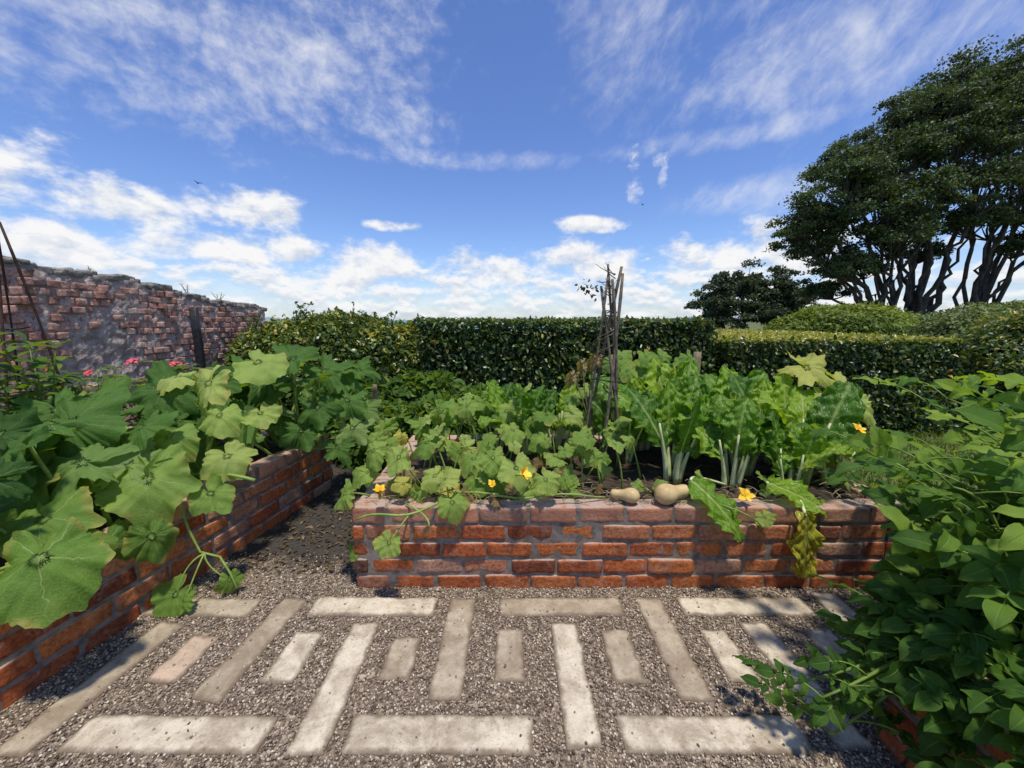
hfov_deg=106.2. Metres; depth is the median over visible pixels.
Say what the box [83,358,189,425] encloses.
zinnia plant
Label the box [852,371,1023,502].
potato plant
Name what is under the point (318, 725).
paver
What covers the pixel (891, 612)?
potato plant
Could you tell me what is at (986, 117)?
tree
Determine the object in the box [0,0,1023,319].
sky
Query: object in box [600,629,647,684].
paver
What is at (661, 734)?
paver
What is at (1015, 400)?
potato plant
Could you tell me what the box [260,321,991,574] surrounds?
ground
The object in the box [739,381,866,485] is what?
chard plant
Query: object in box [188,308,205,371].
fence post
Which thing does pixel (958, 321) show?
garden shrub
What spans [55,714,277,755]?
paver
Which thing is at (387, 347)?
hedge
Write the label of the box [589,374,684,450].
chard plant
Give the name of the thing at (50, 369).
leafy herb
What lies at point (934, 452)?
potato plant
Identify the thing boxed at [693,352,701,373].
garden stake
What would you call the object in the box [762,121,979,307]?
tree
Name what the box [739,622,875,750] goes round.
paver
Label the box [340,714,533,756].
paver
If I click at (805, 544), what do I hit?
chard plant
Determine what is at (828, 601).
paver
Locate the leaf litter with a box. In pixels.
[230,466,375,574]
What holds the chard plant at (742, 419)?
on the raised garden bed at (549, 543)
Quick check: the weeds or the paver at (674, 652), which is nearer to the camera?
the paver at (674, 652)
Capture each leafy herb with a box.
[0,331,86,452]
[0,349,96,412]
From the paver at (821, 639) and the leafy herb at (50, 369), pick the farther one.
the leafy herb at (50, 369)
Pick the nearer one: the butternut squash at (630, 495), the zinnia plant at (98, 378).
the butternut squash at (630, 495)
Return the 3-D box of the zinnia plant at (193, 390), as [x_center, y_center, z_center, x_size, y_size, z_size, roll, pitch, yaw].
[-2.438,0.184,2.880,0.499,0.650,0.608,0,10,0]
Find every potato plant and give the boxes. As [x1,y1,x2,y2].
[732,613,963,747]
[788,405,1023,629]
[809,574,1023,767]
[830,573,1023,767]
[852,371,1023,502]
[862,415,1008,507]
[878,455,1023,657]
[883,373,1023,494]
[909,625,1023,767]
[948,468,1020,527]
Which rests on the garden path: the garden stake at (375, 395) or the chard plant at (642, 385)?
the garden stake at (375, 395)
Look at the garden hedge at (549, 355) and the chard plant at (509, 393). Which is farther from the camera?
the garden hedge at (549, 355)
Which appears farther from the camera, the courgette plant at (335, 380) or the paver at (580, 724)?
the courgette plant at (335, 380)
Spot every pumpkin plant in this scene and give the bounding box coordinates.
[0,349,288,628]
[334,391,605,561]
[494,348,808,530]
[777,351,875,490]
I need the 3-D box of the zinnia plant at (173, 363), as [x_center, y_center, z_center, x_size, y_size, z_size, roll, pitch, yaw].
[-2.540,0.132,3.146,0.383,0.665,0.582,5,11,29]
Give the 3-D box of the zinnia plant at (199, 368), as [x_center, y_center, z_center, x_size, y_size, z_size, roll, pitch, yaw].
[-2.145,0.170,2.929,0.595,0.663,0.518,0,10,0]
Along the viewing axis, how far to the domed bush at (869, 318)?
11.01 m
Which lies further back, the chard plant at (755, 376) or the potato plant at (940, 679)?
the chard plant at (755, 376)
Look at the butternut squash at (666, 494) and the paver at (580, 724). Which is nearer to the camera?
the paver at (580, 724)
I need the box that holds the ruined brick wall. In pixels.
[0,255,266,426]
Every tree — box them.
[683,257,821,329]
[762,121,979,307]
[815,33,1023,315]
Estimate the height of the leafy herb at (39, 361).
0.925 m
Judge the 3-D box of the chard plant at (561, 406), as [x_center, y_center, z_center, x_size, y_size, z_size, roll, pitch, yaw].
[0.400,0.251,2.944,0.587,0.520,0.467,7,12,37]
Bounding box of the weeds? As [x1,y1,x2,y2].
[300,368,500,469]
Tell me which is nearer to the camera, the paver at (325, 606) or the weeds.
the paver at (325, 606)
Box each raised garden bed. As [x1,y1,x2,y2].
[0,427,332,710]
[351,435,910,588]
[878,621,1016,767]
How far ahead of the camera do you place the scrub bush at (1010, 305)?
15.54 m
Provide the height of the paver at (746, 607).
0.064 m
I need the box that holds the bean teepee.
[565,262,624,463]
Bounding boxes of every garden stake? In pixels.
[372,384,381,473]
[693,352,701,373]
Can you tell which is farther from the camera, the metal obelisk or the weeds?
the weeds
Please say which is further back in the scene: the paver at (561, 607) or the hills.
the hills
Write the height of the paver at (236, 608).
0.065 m
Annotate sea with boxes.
[277,321,598,329]
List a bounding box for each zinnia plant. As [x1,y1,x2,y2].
[43,368,142,408]
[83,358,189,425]
[136,366,198,420]
[169,361,203,371]
[175,364,230,438]
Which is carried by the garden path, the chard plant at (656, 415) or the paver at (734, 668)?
the paver at (734, 668)
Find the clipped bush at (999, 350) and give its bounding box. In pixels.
[941,300,1023,423]
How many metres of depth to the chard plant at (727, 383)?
2.46 m
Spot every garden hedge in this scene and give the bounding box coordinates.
[415,314,718,431]
[706,328,972,435]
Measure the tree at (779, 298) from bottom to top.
6.713 m
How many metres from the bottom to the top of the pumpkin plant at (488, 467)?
0.860 m
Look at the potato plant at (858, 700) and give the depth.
1.21 m
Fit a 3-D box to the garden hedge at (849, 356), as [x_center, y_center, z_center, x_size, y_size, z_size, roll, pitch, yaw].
[3.959,-0.301,6.746,3.016,1.324,4.543,0,10,0]
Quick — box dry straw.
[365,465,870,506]
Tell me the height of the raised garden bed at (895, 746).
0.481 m
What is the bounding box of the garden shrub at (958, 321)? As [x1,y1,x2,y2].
[904,306,1009,347]
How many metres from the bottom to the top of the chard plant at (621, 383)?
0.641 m
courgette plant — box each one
[0,360,271,534]
[173,343,391,467]
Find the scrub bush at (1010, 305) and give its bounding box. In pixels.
[908,299,1022,327]
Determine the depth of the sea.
1331.15 m
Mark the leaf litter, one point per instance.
(300, 571)
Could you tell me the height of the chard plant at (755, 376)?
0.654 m
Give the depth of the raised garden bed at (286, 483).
1.96 m
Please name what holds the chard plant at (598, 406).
on the raised garden bed at (549, 543)
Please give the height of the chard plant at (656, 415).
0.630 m
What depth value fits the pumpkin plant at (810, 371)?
2.58 m
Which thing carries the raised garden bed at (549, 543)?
on the garden path
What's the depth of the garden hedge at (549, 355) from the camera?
4.75 m
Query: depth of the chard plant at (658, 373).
2.65 m
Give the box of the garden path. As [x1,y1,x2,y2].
[0,459,905,767]
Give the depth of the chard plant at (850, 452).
2.28 m
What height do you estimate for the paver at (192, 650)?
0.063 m
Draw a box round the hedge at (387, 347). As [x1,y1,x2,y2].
[222,301,424,424]
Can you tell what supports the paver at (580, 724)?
on the garden path
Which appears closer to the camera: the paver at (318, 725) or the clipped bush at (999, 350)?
the paver at (318, 725)
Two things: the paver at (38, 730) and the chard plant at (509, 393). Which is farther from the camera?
the chard plant at (509, 393)
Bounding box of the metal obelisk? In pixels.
[0,222,63,410]
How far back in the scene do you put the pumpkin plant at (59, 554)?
1.78 m
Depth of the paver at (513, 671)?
1.61 m
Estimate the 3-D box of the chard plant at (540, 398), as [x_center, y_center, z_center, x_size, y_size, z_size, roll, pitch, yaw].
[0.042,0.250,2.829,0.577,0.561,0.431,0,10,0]
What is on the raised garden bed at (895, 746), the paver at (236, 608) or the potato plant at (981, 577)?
the potato plant at (981, 577)
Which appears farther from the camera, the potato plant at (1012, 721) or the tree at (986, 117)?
the tree at (986, 117)
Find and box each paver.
[0,621,183,758]
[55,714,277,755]
[141,598,261,617]
[145,635,220,683]
[190,597,306,703]
[259,632,323,684]
[284,622,379,758]
[306,596,437,617]
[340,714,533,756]
[377,637,421,681]
[428,598,475,700]
[494,629,525,682]
[499,597,624,616]
[551,622,601,750]
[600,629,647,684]
[616,714,815,755]
[635,597,713,702]
[677,597,816,617]
[699,630,759,683]
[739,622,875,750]
[802,629,853,676]
[809,592,856,636]
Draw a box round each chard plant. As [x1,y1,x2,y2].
[464,379,553,449]
[477,380,558,454]
[523,383,597,449]
[587,395,648,463]
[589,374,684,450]
[602,355,733,466]
[618,369,675,443]
[623,379,723,484]
[678,393,789,541]
[684,364,774,475]
[686,369,771,456]
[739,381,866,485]
[743,373,815,465]
[759,411,848,578]
[816,405,904,487]
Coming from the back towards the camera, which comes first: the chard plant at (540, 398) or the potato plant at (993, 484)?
the chard plant at (540, 398)
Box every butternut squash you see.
[606,488,639,502]
[654,483,689,504]
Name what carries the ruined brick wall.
on the ground at (754, 325)
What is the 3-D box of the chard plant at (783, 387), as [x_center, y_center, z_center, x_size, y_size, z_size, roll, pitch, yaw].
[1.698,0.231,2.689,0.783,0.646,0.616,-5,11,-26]
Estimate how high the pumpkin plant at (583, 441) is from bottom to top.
0.817 m
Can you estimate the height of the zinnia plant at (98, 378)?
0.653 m
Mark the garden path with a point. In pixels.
(324, 509)
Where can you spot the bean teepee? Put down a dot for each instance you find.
(592, 362)
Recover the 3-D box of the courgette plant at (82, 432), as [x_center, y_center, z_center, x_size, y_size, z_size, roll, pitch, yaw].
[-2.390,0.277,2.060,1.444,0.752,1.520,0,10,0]
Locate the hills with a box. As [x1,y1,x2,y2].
[265,317,413,320]
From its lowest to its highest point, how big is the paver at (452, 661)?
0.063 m
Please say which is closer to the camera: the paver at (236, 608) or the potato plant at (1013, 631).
the potato plant at (1013, 631)
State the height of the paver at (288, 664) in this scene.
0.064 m
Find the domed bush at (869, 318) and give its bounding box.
[762,301,927,342]
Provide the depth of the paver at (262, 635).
1.62 m
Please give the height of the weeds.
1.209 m
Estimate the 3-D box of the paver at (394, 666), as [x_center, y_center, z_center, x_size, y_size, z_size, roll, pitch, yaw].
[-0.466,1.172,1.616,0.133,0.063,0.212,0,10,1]

